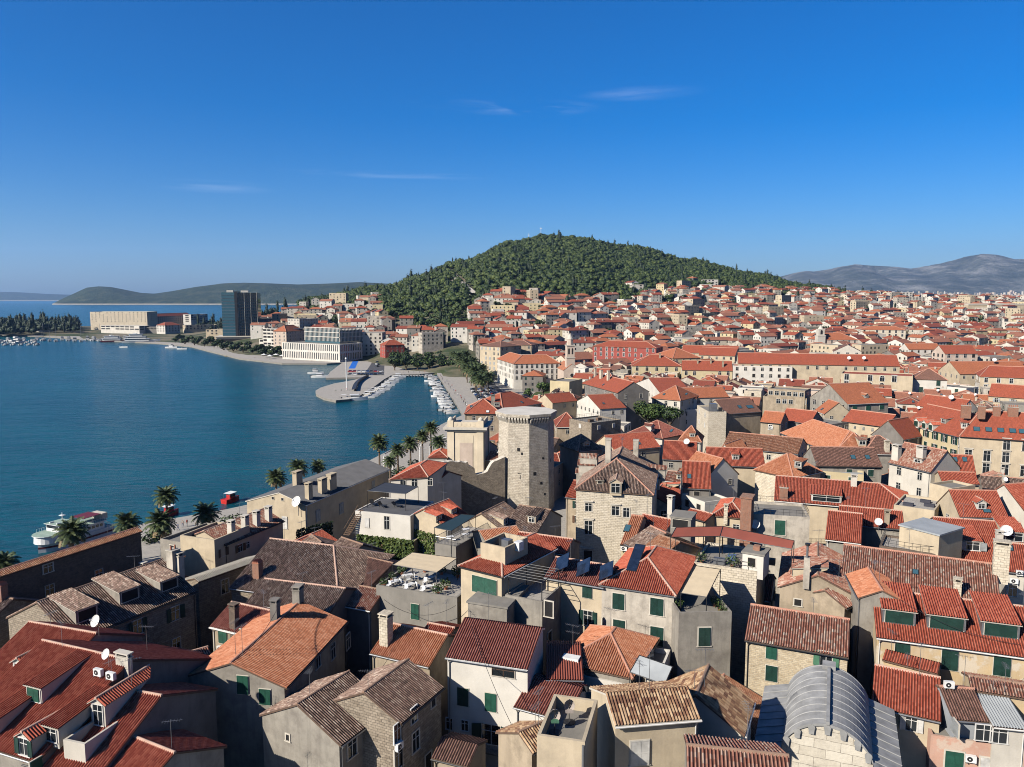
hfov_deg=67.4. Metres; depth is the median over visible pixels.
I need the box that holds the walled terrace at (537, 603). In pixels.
[505,564,560,674]
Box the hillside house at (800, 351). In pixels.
[789,349,808,352]
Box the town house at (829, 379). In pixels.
[809,375,832,382]
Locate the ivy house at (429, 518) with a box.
[413,482,466,553]
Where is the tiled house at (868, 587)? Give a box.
[844,560,902,698]
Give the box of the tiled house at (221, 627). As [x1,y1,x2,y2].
[209,589,269,651]
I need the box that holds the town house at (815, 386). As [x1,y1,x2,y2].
[801,382,824,388]
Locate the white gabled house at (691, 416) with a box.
[648,400,696,428]
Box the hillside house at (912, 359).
[903,357,925,362]
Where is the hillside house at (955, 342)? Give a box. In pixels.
[952,340,964,344]
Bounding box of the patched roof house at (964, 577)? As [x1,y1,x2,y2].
[840,528,1011,598]
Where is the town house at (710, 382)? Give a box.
[692,378,716,386]
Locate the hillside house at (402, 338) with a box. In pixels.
[395,333,408,347]
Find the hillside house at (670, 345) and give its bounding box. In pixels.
[661,343,678,347]
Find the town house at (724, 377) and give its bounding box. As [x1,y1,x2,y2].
[705,373,729,384]
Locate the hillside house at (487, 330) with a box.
[485,328,491,337]
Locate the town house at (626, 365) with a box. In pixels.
[614,361,630,368]
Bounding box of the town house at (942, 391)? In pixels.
[923,387,951,395]
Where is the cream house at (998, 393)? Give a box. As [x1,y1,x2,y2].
[988,383,1023,405]
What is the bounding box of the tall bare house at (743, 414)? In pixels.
[712,397,760,437]
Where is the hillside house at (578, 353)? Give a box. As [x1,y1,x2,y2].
[575,351,591,354]
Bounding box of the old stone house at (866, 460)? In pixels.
[803,446,882,482]
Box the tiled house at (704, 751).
[683,700,789,766]
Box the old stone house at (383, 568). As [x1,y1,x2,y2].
[362,542,402,586]
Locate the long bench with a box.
[352,374,368,389]
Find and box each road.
[365,363,383,373]
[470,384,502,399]
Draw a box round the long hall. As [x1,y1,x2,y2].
[964,303,1023,308]
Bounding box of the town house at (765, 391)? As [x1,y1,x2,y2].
[750,382,767,394]
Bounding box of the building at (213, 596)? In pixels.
[185,555,255,652]
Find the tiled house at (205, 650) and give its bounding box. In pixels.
[193,645,210,654]
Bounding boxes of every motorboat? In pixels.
[362,391,377,396]
[440,402,455,407]
[442,406,458,412]
[445,409,458,413]
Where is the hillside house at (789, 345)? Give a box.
[765,342,798,349]
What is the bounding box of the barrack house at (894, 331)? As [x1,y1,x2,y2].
[860,326,905,338]
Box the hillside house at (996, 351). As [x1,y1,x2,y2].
[978,349,1003,352]
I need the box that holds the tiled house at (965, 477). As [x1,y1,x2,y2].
[935,471,980,488]
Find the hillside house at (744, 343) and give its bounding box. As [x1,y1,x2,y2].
[732,340,754,346]
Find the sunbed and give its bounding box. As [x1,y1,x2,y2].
[377,501,386,507]
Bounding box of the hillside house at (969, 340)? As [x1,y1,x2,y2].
[953,337,976,344]
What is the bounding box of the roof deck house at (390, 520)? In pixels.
[343,482,433,539]
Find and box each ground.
[0,335,660,562]
[349,361,357,368]
[530,390,549,397]
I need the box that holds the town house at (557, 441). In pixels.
[554,437,562,452]
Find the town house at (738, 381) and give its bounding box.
[723,377,746,385]
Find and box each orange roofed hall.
[807,333,857,343]
[938,358,1023,385]
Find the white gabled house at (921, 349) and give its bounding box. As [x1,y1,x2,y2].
[899,343,937,355]
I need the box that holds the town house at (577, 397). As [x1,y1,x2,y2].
[570,390,580,399]
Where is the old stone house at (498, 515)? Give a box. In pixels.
[459,497,514,529]
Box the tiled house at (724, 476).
[679,451,738,497]
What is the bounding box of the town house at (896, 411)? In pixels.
[888,408,899,417]
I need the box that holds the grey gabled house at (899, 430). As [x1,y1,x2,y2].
[870,417,922,444]
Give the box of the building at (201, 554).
[180,521,249,575]
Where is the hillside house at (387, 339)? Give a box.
[381,336,395,342]
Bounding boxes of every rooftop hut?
[669,509,696,543]
[741,544,770,579]
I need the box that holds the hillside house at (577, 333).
[562,327,588,340]
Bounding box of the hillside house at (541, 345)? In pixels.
[530,340,544,349]
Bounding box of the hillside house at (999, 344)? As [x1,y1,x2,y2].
[996,341,1022,345]
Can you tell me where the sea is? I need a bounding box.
[0,301,460,563]
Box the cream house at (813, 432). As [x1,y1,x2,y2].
[780,419,858,449]
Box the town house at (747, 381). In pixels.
[737,376,750,384]
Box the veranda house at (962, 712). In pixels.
[935,654,990,739]
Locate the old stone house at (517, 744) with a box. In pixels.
[495,686,543,766]
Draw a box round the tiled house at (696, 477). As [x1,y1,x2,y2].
[681,460,711,508]
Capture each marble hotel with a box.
[282,341,362,361]
[304,327,361,343]
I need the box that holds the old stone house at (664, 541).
[646,514,700,554]
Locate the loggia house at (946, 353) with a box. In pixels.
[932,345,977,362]
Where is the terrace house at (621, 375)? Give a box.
[611,372,628,378]
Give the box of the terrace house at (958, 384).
[947,384,970,385]
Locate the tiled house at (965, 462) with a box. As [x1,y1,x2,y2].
[951,454,976,476]
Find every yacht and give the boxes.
[11,338,24,343]
[122,333,159,342]
[307,369,323,373]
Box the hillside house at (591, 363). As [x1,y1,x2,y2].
[575,362,595,366]
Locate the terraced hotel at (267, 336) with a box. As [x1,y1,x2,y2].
[263,328,302,349]
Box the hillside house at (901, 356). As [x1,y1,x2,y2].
[894,351,920,362]
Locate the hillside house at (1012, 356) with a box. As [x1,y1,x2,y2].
[1008,354,1023,358]
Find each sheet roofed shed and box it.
[513,673,587,721]
[546,623,583,683]
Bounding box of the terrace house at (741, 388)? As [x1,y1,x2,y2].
[738,385,764,410]
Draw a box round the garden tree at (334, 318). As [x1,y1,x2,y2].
[330,315,337,322]
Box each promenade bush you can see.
[141,530,159,543]
[220,515,233,521]
[227,513,241,518]
[408,459,418,465]
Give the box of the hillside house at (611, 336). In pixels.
[598,334,617,339]
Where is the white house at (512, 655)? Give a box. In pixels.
[445,592,544,766]
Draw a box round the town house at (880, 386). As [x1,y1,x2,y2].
[871,384,890,387]
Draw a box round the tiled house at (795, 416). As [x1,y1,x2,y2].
[785,408,823,428]
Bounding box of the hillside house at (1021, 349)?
[1019,345,1023,353]
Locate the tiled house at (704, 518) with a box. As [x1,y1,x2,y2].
[688,504,715,552]
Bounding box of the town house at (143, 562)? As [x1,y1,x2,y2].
[139,556,188,577]
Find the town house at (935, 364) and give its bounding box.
[926,362,945,367]
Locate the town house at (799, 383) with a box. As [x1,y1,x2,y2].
[778,377,804,387]
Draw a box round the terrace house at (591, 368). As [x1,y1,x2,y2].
[586,366,601,371]
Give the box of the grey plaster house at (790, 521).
[752,495,809,606]
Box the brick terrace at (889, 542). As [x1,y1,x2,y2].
[879,528,935,554]
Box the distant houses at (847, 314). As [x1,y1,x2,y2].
[250,277,1023,340]
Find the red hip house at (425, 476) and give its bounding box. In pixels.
[389,447,447,503]
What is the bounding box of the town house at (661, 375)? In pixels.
[654,373,668,376]
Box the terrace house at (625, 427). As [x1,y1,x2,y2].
[621,421,630,432]
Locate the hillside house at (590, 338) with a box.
[578,336,597,339]
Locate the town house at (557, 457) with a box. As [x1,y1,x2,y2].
[554,453,559,461]
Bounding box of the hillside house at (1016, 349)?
[1003,347,1019,352]
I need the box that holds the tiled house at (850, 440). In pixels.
[840,432,867,446]
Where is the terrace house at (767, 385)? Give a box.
[750,382,773,388]
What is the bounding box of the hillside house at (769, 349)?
[763,348,786,351]
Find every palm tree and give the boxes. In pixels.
[0,551,21,568]
[51,516,91,547]
[110,511,142,532]
[142,507,177,549]
[151,483,180,535]
[191,501,221,525]
[264,467,287,488]
[286,458,309,476]
[310,459,325,473]
[368,433,388,464]
[381,454,397,482]
[389,442,406,472]
[401,435,420,464]
[414,429,429,460]
[421,420,439,453]
[430,434,446,448]
[454,352,465,359]
[454,356,462,366]
[456,357,466,375]
[460,357,471,378]
[460,364,469,382]
[464,364,473,385]
[467,364,481,388]
[469,357,479,363]
[469,371,481,391]
[473,373,488,395]
[476,363,489,371]
[482,371,496,393]
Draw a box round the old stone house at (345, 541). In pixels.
[333,530,385,552]
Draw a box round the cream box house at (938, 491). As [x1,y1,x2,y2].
[929,480,974,500]
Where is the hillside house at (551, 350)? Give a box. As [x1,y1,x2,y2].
[538,349,554,351]
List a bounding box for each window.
[28,755,42,766]
[42,561,54,574]
[45,583,54,597]
[94,568,103,576]
[129,617,147,633]
[167,604,184,623]
[171,636,180,647]
[218,631,227,643]
[219,546,228,557]
[220,577,229,595]
[236,542,245,553]
[236,674,249,694]
[258,688,271,705]
[282,516,287,529]
[284,732,290,742]
[315,654,321,670]
[316,509,320,521]
[330,640,335,661]
[339,502,343,514]
[346,631,350,651]
[347,737,358,761]
[364,517,369,527]
[384,516,389,529]
[393,720,401,745]
[393,749,403,766]
[410,603,419,620]
[410,703,418,725]
[411,479,417,485]
[411,727,420,755]
[425,749,432,766]
[427,478,432,485]
[430,698,436,709]
[445,717,452,730]
[456,686,468,706]
[460,719,469,731]
[472,574,496,595]
[472,722,502,745]
[484,692,496,712]
[490,667,515,679]
[543,599,553,618]
[547,629,551,640]
[572,500,575,508]
[572,515,575,522]
[579,609,596,625]
[582,547,593,561]
[582,586,592,598]
[583,500,593,511]
[583,518,593,534]
[610,503,620,515]
[611,591,625,610]
[612,618,625,628]
[622,507,630,517]
[628,739,650,766]
[648,596,664,617]
[649,625,664,647]
[660,510,666,517]
[671,518,688,527]
[685,499,688,507]
[694,491,699,495]
[697,626,711,646]
[732,524,739,528]
[747,557,755,567]
[765,643,777,660]
[765,664,777,682]
[773,519,785,535]
[773,586,775,600]
[792,598,802,606]
[813,650,838,667]
[844,374,848,379]
[866,404,870,410]
[867,375,872,380]
[867,469,873,476]
[879,375,884,381]
[879,404,883,409]
[891,375,897,381]
[894,640,910,654]
[896,467,901,475]
[896,482,900,488]
[899,715,923,733]
[916,471,921,480]
[916,487,921,495]
[923,430,928,437]
[932,432,937,439]
[936,380,940,385]
[940,649,958,671]
[941,434,947,442]
[943,749,965,766]
[950,449,956,453]
[950,716,959,739]
[951,437,956,444]
[964,447,973,454]
[973,723,993,742]
[978,755,990,766]
[982,449,991,461]
[982,461,991,472]
[988,726,1008,744]
[991,656,1011,677]
[1000,462,1009,475]
[1001,450,1010,462]
[1002,437,1011,450]
[1007,584,1017,596]
[1019,464,1023,476]
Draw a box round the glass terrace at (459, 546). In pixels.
[434,514,486,570]
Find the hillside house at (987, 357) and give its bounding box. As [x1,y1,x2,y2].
[977,355,1009,360]
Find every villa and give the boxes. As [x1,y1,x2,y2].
[273,325,303,349]
[288,318,317,327]
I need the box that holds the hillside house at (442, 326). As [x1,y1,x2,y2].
[434,323,447,341]
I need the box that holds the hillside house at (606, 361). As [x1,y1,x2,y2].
[593,358,630,365]
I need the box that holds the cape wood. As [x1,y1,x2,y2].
[0,297,287,334]
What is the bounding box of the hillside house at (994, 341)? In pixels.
[990,339,999,343]
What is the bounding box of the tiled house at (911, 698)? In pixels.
[872,642,940,766]
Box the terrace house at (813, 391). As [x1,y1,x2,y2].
[811,388,820,395]
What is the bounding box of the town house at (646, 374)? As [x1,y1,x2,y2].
[640,372,652,377]
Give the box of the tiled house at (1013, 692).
[961,671,1023,720]
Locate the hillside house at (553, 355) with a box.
[535,351,564,359]
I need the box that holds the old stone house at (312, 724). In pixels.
[259,666,366,766]
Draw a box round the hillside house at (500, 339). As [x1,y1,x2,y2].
[495,337,509,341]
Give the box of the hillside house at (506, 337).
[493,334,510,340]
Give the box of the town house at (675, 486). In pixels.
[661,482,680,493]
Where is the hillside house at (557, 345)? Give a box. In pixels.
[543,341,566,349]
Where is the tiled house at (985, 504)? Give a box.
[936,489,1008,519]
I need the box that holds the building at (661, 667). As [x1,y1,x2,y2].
[562,647,672,698]
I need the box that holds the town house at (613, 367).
[602,363,624,371]
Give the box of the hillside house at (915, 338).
[908,334,930,341]
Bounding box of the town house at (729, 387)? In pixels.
[717,384,733,391]
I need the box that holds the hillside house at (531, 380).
[522,369,545,391]
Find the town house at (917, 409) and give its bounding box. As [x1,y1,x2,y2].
[907,406,921,411]
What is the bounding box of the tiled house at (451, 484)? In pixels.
[442,459,461,507]
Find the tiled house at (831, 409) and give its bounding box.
[815,399,848,420]
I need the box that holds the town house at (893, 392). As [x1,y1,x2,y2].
[892,390,908,397]
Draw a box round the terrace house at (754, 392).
[744,389,762,417]
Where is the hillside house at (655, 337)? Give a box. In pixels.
[649,335,671,340]
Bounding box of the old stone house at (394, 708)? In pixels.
[333,658,445,766]
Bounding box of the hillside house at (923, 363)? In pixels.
[915,358,946,365]
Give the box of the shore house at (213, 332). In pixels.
[206,329,222,338]
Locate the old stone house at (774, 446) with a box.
[723,431,807,462]
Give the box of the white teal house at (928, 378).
[912,368,947,392]
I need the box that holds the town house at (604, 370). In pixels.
[592,368,612,372]
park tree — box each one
[523,388,532,397]
[536,382,549,394]
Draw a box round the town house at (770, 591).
[764,573,776,605]
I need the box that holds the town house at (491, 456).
[485,450,497,467]
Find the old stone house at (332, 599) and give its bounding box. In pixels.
[246,571,356,670]
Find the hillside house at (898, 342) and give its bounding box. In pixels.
[888,339,912,345]
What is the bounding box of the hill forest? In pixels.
[296,230,898,329]
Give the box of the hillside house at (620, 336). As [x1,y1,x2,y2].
[604,332,623,339]
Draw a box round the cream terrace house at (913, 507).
[894,494,939,521]
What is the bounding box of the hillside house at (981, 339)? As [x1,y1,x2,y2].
[967,334,987,344]
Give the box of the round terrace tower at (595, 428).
[569,412,620,441]
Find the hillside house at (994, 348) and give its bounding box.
[981,346,1008,351]
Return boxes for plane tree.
[387,354,399,359]
[387,357,401,369]
[389,351,400,355]
[399,350,409,357]
[400,356,410,369]
[402,353,412,358]
[410,358,423,369]
[421,357,435,368]
[422,354,434,358]
[434,353,445,359]
[435,356,446,366]
[445,358,456,365]
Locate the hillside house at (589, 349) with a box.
[584,347,592,351]
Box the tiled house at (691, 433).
[678,425,704,451]
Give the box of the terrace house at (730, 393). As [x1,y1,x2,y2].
[726,391,735,396]
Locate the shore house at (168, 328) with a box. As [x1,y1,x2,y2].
[156,322,179,333]
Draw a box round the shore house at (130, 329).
[101,325,149,333]
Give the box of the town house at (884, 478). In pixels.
[881,473,888,484]
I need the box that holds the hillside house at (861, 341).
[858,338,869,343]
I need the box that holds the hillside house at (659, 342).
[652,340,674,344]
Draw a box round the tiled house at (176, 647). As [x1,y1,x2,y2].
[138,625,203,653]
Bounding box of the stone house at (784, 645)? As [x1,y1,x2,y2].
[744,597,849,696]
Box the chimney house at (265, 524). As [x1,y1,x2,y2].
[192,502,284,563]
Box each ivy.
[296,521,333,538]
[356,534,414,559]
[414,529,436,554]
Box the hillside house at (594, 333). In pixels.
[589,329,604,336]
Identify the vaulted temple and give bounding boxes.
[754,660,901,766]
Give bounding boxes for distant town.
[884,290,1023,296]
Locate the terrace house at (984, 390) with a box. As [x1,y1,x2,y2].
[980,386,989,393]
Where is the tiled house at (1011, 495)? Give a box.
[995,482,1023,528]
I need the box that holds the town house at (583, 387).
[582,376,591,397]
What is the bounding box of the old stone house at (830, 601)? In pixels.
[812,559,852,671]
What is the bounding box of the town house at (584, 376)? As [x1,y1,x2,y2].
[573,368,593,381]
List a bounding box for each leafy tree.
[634,400,662,422]
[659,405,683,424]
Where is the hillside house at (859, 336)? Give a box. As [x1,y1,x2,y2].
[849,334,864,338]
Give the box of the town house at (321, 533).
[295,529,336,540]
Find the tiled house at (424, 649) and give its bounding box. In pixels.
[369,601,455,736]
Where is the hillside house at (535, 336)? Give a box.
[521,333,541,341]
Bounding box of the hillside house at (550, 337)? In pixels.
[541,334,564,341]
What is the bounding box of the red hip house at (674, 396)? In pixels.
[651,385,698,430]
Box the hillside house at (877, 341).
[865,339,891,343]
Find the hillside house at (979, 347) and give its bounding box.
[976,345,1001,350]
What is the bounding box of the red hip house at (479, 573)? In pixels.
[457,527,557,622]
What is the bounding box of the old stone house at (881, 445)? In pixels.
[855,435,891,474]
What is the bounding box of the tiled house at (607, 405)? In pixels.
[576,393,626,421]
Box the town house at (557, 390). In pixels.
[550,388,563,392]
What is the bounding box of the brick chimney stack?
[739,493,754,546]
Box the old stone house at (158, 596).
[6,545,197,649]
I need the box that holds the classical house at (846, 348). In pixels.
[832,343,860,353]
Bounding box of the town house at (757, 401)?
[732,396,761,424]
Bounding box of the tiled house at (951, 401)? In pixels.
[915,394,977,412]
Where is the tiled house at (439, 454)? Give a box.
[427,447,448,460]
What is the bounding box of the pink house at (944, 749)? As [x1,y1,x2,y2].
[926,724,1023,766]
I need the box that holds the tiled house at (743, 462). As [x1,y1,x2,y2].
[704,446,764,497]
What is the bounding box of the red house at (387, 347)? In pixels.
[379,340,404,357]
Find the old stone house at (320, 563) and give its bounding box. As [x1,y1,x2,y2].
[229,518,394,602]
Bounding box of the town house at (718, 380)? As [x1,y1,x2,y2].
[701,374,722,384]
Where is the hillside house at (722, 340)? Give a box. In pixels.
[701,337,731,344]
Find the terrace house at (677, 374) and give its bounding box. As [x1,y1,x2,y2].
[666,372,679,378]
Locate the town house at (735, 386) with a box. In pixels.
[724,380,739,395]
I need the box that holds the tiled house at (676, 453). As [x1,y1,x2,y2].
[662,439,697,482]
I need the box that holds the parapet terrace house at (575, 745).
[537,694,597,766]
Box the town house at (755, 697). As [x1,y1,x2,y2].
[721,673,761,741]
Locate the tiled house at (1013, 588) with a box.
[999,542,1023,604]
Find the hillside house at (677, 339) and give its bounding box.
[670,337,693,342]
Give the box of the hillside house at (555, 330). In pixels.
[548,326,563,336]
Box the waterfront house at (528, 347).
[509,340,538,353]
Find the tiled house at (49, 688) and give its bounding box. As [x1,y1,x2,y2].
[0,620,210,766]
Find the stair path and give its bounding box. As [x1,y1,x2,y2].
[451,275,475,295]
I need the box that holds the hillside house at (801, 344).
[788,338,805,349]
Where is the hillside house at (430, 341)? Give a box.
[418,332,442,353]
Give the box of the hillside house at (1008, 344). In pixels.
[1000,341,1018,346]
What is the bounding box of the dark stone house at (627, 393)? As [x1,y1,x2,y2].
[584,367,649,430]
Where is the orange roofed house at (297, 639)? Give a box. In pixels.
[188,583,350,766]
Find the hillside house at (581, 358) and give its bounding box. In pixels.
[555,354,592,362]
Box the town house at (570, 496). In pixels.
[565,479,575,538]
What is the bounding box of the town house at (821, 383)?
[810,380,826,385]
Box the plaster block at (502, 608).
[466,585,528,622]
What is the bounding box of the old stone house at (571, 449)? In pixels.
[558,434,603,496]
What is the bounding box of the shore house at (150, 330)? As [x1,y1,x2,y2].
[145,327,156,333]
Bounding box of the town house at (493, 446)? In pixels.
[490,441,497,450]
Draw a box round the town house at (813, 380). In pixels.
[806,377,828,384]
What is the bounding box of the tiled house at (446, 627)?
[425,600,459,633]
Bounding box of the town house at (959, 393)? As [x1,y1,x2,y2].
[952,390,974,396]
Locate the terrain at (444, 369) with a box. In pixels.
[1,243,1002,379]
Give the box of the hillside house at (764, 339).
[753,333,776,346]
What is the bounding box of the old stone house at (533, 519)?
[509,497,562,535]
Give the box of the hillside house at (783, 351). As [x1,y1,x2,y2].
[767,350,791,352]
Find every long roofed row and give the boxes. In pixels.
[682,345,738,355]
[737,352,899,384]
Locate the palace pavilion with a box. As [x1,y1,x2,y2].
[443,416,492,472]
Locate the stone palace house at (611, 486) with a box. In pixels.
[574,436,666,564]
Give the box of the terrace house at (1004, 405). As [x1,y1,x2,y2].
[1000,401,1023,410]
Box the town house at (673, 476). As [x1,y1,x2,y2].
[664,468,680,482]
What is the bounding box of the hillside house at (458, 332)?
[450,323,475,342]
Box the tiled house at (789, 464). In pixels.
[753,452,822,501]
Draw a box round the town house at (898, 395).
[894,391,923,399]
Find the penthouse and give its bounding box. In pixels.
[898,517,964,557]
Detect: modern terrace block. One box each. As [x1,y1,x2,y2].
[762,393,807,415]
[768,386,810,409]
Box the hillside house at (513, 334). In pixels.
[506,330,522,339]
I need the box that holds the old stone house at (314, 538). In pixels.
[302,527,335,544]
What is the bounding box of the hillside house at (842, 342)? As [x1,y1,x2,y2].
[831,340,851,344]
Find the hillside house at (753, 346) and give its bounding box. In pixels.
[745,344,760,350]
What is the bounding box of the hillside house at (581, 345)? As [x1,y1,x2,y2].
[566,339,596,351]
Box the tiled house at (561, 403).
[537,392,576,422]
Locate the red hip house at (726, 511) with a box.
[712,487,740,545]
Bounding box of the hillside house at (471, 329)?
[467,325,485,344]
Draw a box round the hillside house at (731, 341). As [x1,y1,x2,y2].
[728,337,740,345]
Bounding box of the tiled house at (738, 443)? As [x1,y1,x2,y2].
[722,438,746,446]
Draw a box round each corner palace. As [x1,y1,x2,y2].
[841,371,912,391]
[910,403,985,453]
[957,403,1023,477]
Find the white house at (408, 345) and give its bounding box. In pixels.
[406,341,411,349]
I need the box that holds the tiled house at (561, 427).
[553,412,573,441]
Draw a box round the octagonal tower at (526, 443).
[495,406,556,509]
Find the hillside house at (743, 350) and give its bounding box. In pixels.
[739,349,753,352]
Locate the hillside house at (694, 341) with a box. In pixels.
[687,338,704,344]
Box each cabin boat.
[310,373,327,377]
[341,394,367,400]
[373,386,389,389]
[380,382,394,385]
[384,379,398,382]
[388,376,403,378]
[433,392,449,395]
[438,401,453,404]
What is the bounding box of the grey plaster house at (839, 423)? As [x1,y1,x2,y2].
[823,418,848,429]
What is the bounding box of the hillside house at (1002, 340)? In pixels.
[997,339,1018,343]
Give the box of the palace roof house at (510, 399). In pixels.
[469,391,541,407]
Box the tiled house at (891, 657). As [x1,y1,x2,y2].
[882,629,941,675]
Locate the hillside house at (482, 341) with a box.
[476,339,495,361]
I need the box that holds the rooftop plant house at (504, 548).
[481,532,527,564]
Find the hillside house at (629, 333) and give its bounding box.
[623,328,641,339]
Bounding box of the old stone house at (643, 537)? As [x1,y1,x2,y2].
[623,516,696,548]
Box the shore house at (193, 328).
[183,324,216,332]
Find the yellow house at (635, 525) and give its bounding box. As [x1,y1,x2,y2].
[620,499,646,556]
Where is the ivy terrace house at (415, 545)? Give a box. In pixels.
[359,534,418,558]
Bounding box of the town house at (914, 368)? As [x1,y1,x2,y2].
[908,365,927,372]
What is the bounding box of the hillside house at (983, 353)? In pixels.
[977,351,992,355]
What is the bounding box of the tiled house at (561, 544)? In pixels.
[517,525,580,558]
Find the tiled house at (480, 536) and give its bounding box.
[471,507,519,557]
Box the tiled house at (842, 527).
[825,496,862,554]
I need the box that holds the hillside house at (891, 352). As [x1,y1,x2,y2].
[881,349,899,354]
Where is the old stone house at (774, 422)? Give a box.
[760,410,788,435]
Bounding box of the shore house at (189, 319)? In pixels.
[183,314,207,324]
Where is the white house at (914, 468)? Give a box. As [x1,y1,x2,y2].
[888,441,961,496]
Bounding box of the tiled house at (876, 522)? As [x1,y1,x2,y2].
[838,488,903,547]
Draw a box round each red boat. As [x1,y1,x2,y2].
[162,504,178,515]
[220,491,238,503]
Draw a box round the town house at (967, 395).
[960,390,987,399]
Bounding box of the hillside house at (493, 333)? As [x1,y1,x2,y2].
[489,330,501,337]
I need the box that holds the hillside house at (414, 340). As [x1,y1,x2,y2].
[411,333,417,351]
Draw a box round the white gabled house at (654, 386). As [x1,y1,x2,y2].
[636,377,696,408]
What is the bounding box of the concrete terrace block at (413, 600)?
[376,552,460,626]
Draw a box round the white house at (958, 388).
[947,385,978,393]
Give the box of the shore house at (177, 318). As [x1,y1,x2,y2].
[157,313,187,327]
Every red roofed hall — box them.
[656,347,700,362]
[682,386,728,406]
[699,347,738,362]
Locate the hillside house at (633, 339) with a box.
[625,337,642,340]
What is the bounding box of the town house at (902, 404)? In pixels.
[895,396,919,412]
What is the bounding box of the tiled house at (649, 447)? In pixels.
[595,431,660,464]
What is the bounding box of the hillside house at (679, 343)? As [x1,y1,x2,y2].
[671,341,684,345]
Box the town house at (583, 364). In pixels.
[575,360,592,366]
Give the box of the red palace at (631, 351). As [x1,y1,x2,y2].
[592,340,663,361]
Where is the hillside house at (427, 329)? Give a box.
[421,326,434,331]
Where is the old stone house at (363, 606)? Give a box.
[345,570,380,678]
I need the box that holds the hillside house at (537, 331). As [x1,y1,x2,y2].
[527,328,545,334]
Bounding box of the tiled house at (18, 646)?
[0,610,144,678]
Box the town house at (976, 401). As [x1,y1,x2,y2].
[972,396,993,405]
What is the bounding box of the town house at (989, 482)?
[977,473,1023,489]
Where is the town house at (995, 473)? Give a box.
[977,467,1006,477]
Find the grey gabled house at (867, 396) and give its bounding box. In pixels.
[810,382,888,412]
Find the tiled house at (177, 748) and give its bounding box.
[111,718,226,766]
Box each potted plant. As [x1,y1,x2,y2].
[379,578,386,585]
[388,572,395,580]
[397,566,406,574]
[432,583,442,593]
[440,577,450,589]
[451,565,460,577]
[674,598,683,609]
[696,551,706,562]
[710,596,719,606]
[714,598,724,610]
[725,553,739,566]
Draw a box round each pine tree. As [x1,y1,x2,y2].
[430,319,442,323]
[442,308,451,313]
[535,319,545,323]
[662,296,671,301]
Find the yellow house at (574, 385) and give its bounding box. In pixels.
[550,378,581,398]
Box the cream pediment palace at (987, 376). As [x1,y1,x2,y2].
[975,365,1023,393]
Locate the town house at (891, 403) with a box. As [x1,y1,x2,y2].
[885,398,894,407]
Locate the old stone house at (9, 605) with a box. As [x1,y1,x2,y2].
[0,581,39,648]
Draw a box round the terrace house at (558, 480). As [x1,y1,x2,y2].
[554,461,562,500]
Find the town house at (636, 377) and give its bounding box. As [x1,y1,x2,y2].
[624,375,645,380]
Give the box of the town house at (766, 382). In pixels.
[756,381,775,385]
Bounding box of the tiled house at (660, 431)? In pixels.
[627,420,683,482]
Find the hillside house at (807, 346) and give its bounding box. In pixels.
[805,342,824,348]
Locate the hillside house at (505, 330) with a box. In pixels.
[502,326,519,335]
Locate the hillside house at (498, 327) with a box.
[485,324,514,334]
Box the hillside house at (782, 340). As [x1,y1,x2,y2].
[773,338,791,342]
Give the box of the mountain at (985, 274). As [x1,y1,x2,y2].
[781,254,1023,294]
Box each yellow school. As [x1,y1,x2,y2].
[631,353,680,378]
[681,359,732,379]
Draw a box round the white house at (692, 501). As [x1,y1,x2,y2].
[681,492,726,512]
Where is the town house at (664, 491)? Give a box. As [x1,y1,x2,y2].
[657,484,681,517]
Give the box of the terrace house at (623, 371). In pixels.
[616,369,630,374]
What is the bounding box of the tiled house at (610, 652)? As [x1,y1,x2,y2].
[576,607,659,683]
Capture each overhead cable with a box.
[238,600,281,658]
[471,626,510,722]
[901,600,1019,644]
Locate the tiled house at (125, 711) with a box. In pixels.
[21,657,218,766]
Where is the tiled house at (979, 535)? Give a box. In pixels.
[930,503,1023,561]
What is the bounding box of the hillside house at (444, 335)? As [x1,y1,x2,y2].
[434,328,445,346]
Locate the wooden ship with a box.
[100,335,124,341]
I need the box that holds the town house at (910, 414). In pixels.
[900,409,916,418]
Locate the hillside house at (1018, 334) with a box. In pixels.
[1013,333,1023,336]
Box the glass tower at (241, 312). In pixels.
[215,290,260,341]
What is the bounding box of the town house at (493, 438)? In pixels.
[490,432,498,442]
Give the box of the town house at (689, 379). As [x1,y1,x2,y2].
[680,375,698,385]
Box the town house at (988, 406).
[975,401,1003,410]
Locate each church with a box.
[558,334,575,378]
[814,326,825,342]
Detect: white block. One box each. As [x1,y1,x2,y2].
[362,332,385,355]
[732,363,791,385]
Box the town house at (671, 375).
[656,369,675,376]
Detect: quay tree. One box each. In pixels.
[180,338,188,343]
[191,338,197,344]
[207,336,214,343]
[219,343,227,349]
[229,344,236,350]
[239,346,246,351]
[257,348,267,355]
[267,348,275,356]
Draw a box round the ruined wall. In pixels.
[441,456,504,514]
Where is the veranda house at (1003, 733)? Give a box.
[973,662,1023,766]
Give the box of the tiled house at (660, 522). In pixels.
[642,494,675,531]
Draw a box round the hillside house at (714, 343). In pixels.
[703,342,718,344]
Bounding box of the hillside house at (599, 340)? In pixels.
[592,338,609,343]
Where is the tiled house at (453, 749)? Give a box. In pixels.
[430,731,487,766]
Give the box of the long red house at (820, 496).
[774,461,908,544]
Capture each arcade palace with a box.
[497,352,521,388]
[513,354,559,388]
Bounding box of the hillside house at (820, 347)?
[810,343,841,352]
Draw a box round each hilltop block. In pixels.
[630,284,643,295]
[701,280,717,284]
[900,292,912,296]
[909,297,924,300]
[974,295,1000,299]
[997,299,1023,301]
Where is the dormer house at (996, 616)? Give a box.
[870,580,1023,699]
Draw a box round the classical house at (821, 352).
[809,352,832,353]

